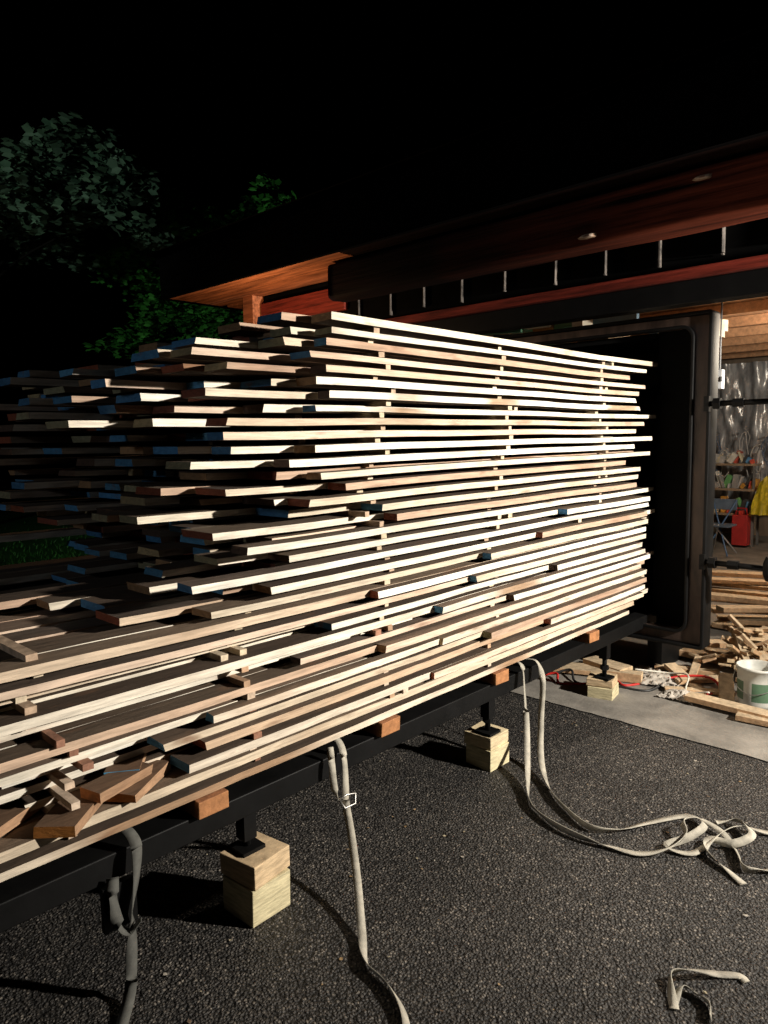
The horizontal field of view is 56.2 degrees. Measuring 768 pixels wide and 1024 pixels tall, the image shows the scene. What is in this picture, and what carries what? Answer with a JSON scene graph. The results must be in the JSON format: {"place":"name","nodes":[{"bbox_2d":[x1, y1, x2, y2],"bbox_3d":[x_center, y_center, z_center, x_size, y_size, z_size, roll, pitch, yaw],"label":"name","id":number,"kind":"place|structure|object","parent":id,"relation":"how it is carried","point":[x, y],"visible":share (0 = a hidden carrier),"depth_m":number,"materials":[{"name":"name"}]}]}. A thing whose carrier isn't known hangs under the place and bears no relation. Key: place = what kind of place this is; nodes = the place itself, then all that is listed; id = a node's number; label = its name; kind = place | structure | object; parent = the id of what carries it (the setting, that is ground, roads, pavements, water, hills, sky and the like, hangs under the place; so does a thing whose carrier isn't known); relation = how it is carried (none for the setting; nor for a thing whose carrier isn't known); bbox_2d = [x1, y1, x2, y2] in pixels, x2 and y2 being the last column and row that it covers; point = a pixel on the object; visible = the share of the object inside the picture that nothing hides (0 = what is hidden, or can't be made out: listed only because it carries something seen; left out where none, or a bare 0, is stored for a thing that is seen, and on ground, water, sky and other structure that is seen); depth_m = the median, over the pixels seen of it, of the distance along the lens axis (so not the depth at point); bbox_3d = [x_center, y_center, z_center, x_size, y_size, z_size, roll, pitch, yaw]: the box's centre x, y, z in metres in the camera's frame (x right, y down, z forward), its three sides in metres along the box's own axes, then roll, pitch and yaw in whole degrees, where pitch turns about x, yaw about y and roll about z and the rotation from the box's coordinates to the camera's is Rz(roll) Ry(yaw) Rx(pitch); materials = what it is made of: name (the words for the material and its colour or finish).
{"place":"outdoors","nodes":[
{"label":"outdoors","id":0,"kind":"place"},
{"bbox_2d":[0,484,94,565],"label":"grass lawn","id":1,"kind":"structure","parent":0,"point":[22,551],"depth_m":11.74,"materials":[{"name":"green plant"}]},
{"bbox_2d":[0,111,189,286],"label":"maple tree","id":2,"kind":"object","parent":1,"relation":"on","point":[40,213],"visible":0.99,"depth_m":9.00,"materials":[{"name":"green plant"}]},
{"bbox_2d":[82,173,296,363],"bbox_3d":[-3.275,-2.549,12.798,5.315,5.762,2.942,5,8,43],"label":"maple tree","id":3,"kind":"object","parent":1,"relation":"on","point":[201,216],"visible":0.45,"depth_m":12.69,"materials":[{"name":"green plant"}]},
{"bbox_2d":[0,455,767,1023],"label":"asphalt driveway","id":4,"kind":"structure","parent":0,"point":[514,879],"depth_m":2.45,"materials":[{"name":"black asphalt"}]},
{"bbox_2d":[220,831,289,927],"bbox_3d":[-0.440,1.256,2.467,0.182,0.207,0.181,3,7,36],"label":"wood block","id":5,"kind":"object","parent":4,"relation":"on","point":[256,888],"depth_m":2.41,"materials":[{"name":"beige wood"}]},
{"bbox_2d":[138,720,747,1022],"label":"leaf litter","id":6,"kind":"object","parent":4,"relation":"on","point":[341,958],"visible":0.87,"depth_m":2.49,"materials":[{"name":"brown plant"}]},
{"bbox_2d":[464,721,508,771],"bbox_3d":[0.506,1.153,3.539,0.173,0.166,0.164,5,8,43],"label":"wood block","id":7,"kind":"object","parent":4,"relation":"on","point":[488,754],"depth_m":3.48,"materials":[{"name":"beige wood"}]},
{"bbox_2d":[504,532,767,760],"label":"concrete slab","id":8,"kind":"structure","parent":4,"relation":"on","point":[699,723],"depth_m":4.29,"materials":[{"name":"grey concrete"}]},
{"bbox_2d":[586,671,618,700],"bbox_3d":[1.344,1.070,4.418,0.173,0.122,0.169,2,7,27],"label":"wood block","id":9,"kind":"object","parent":8,"relation":"on","point":[602,689],"depth_m":4.36,"materials":[{"name":"beige wood"}]},
{"bbox_2d":[554,668,673,691],"bbox_3d":[1.601,1.078,4.598,0.987,0.056,0.284,0,6,8],"label":"jumper cable","id":10,"kind":"object","parent":8,"relation":"on","point":[620,686],"visible":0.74,"depth_m":4.53,"materials":[{"name":"rubber"}]},
{"bbox_2d":[494,309,767,667],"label":"drying kiln","id":11,"kind":"object","parent":8,"relation":"on","point":[680,399],"visible":0.47,"depth_m":4.56,"materials":[{"name":"metal"}]},
{"bbox_2d":[545,672,717,694],"bbox_3d":[1.557,1.073,4.605,1.107,0.067,0.241,1,6,17],"label":"jumper cable","id":12,"kind":"object","parent":8,"relation":"on","point":[621,684],"visible":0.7,"depth_m":4.60,"materials":[{"name":"rubber"}]},
{"bbox_2d":[633,665,655,671],"bbox_3d":[1.766,1.057,4.848,0.170,0.029,0.184,5,8,43],"label":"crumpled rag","id":13,"kind":"object","parent":8,"relation":"on","point":[644,667],"visible":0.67,"depth_m":4.85,"materials":[{"name":"fabric"}]},
{"bbox_2d":[640,669,677,686],"bbox_3d":[1.776,1.065,4.649,0.308,0.052,0.341,5,8,43],"label":"crumpled rag","id":14,"kind":"object","parent":8,"relation":"on","point":[654,678],"visible":0.74,"depth_m":4.59,"materials":[{"name":"fabric"}]},
{"bbox_2d":[656,685,691,703],"bbox_3d":[1.811,1.097,4.372,0.221,0.045,0.256,5,8,43],"label":"crumpled rag","id":15,"kind":"object","parent":8,"relation":"on","point":[673,693],"visible":0.69,"depth_m":4.35,"materials":[{"name":"fabric"}]},
{"bbox_2d":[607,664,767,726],"bbox_3d":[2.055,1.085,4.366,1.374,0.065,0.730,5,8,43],"label":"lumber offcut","id":16,"kind":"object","parent":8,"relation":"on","point":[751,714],"visible":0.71,"depth_m":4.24,"materials":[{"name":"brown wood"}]},
{"bbox_2d":[635,668,709,692],"bbox_3d":[1.855,1.057,4.516,0.197,0.060,0.515,-5,7,-35],"label":"extension cord","id":17,"kind":"object","parent":16,"relation":"on","point":[671,673],"visible":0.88,"depth_m":4.65,"materials":[{"name":"rubber"}]},
{"bbox_2d":[664,614,767,701],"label":"scrap wood pile","id":18,"kind":"object","parent":8,"relation":"on","point":[742,642],"visible":0.87,"depth_m":4.66,"materials":[{"name":"beige wood"}]},
{"bbox_2d":[713,498,737,556],"bbox_3d":[4.396,0.195,9.383,0.320,0.714,0.362,5,8,43],"label":"folding chair","id":19,"kind":"object","parent":8,"relation":"on","point":[729,504],"visible":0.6,"depth_m":9.38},
{"bbox_2d":[714,450,761,546],"bbox_3d":[4.901,-0.242,10.271,0.871,1.397,0.301,5,8,43],"label":"tool shelf","id":20,"kind":"object","parent":8,"relation":"on","point":[733,482],"visible":0.55,"depth_m":10.06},
{"bbox_2d":[715,428,767,497],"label":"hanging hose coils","id":21,"kind":"object","parent":20,"relation":"attached to","point":[719,446],"visible":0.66,"depth_m":10.10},
{"bbox_2d":[751,476,767,514],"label":"yellow rain jacket","id":22,"kind":"object","parent":20,"relation":"hanging from","point":[759,505],"visible":1,"depth_m":9.69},
{"bbox_2d":[711,570,767,629],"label":"stacked boards","id":23,"kind":"object","parent":8,"relation":"on","point":[731,594],"visible":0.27,"depth_m":5.94,"materials":[{"name":"brown wood"}]},
{"bbox_2d":[731,507,750,545],"bbox_3d":[4.997,0.177,9.953,0.290,0.565,0.160,5,8,43],"label":"gas can","id":24,"kind":"object","parent":8,"relation":"on","point":[740,534],"visible":0.94,"depth_m":9.93,"materials":[{"name":"red plastic"}]},
{"bbox_2d":[733,659,767,709],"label":"paint bucket","id":25,"kind":"object","parent":8,"relation":"on","point":[752,682],"visible":0.98,"depth_m":4.15,"materials":[{"name":"plastic"}]},
{"bbox_2d":[517,658,767,884],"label":"ratchet strap","id":26,"kind":"object","parent":4,"relation":"on","point":[726,840],"visible":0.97,"depth_m":2.90,"materials":[{"name":"beige fabric"}]},
{"bbox_2d":[669,985,711,1022],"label":"webbing scrap","id":27,"kind":"object","parent":4,"relation":"on","point":[678,990],"visible":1,"depth_m":2.03,"materials":[{"name":"beige fabric"}]},
{"bbox_2d":[667,968,749,1009],"bbox_3d":[0.917,1.356,2.090,0.293,0.038,0.104,-3,6,-22],"label":"webbing scrap","id":28,"kind":"object","parent":4,"relation":"on","point":[672,996],"visible":1,"depth_m":2.10,"materials":[{"name":"beige fabric"}]},
{"bbox_2d":[0,0,767,458],"label":"sky","id":29,"kind":"structure","parent":0,"point":[213,97],"materials":[{"name":"black"}]},
{"bbox_2d":[144,24,767,535],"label":"garage","id":30,"kind":"structure","parent":0,"point":[640,194],"depth_m":4.04,"materials":[{"name":"brown wood"}]},
{"bbox_2d":[718,302,724,388],"bbox_3d":[2.090,-1.191,4.448,0.048,0.850,0.056,5,8,43],"label":"pendant switch box","id":31,"kind":"object","parent":30,"relation":"attached to","point":[721,376],"visible":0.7,"depth_m":4.46,"materials":[{"name":"white plastic"}]},
{"bbox_2d":[715,361,767,499],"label":"plastic sheet curtain","id":32,"kind":"object","parent":30,"relation":"hanging from","point":[747,380],"visible":0.28,"depth_m":10.52,"materials":[{"name":"plastic"}]},
{"bbox_3d":[0.384,0.991,5.328,0.201,0.122,0.194,5,8,43],"label":"wood block","id":33,"kind":"object","parent":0,"visible":0},
{"bbox_2d":[0,608,655,934],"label":"kiln cart","id":34,"kind":"object","parent":33,"relation":"on","point":[32,893],"visible":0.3,"depth_m":2.45,"materials":[{"name":"black paint"}]},
{"bbox_2d":[106,827,141,1023],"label":"ratchet strap","id":35,"kind":"object","parent":34,"relation":"hanging from","point":[130,834],"visible":0.94,"depth_m":2.07,"materials":[{"name":"grey fabric"}]},
{"bbox_2d":[0,311,657,882],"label":"lumber stack","id":36,"kind":"object","parent":34,"relation":"on","point":[312,531],"visible":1,"depth_m":2.75,"materials":[{"name":"brown wood"}]},
{"bbox_2d":[326,738,409,1023],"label":"ratchet strap","id":37,"kind":"object","parent":34,"relation":"hanging from","point":[358,893],"visible":0.94,"depth_m":2.57,"materials":[{"name":"fabric"}]}
]}

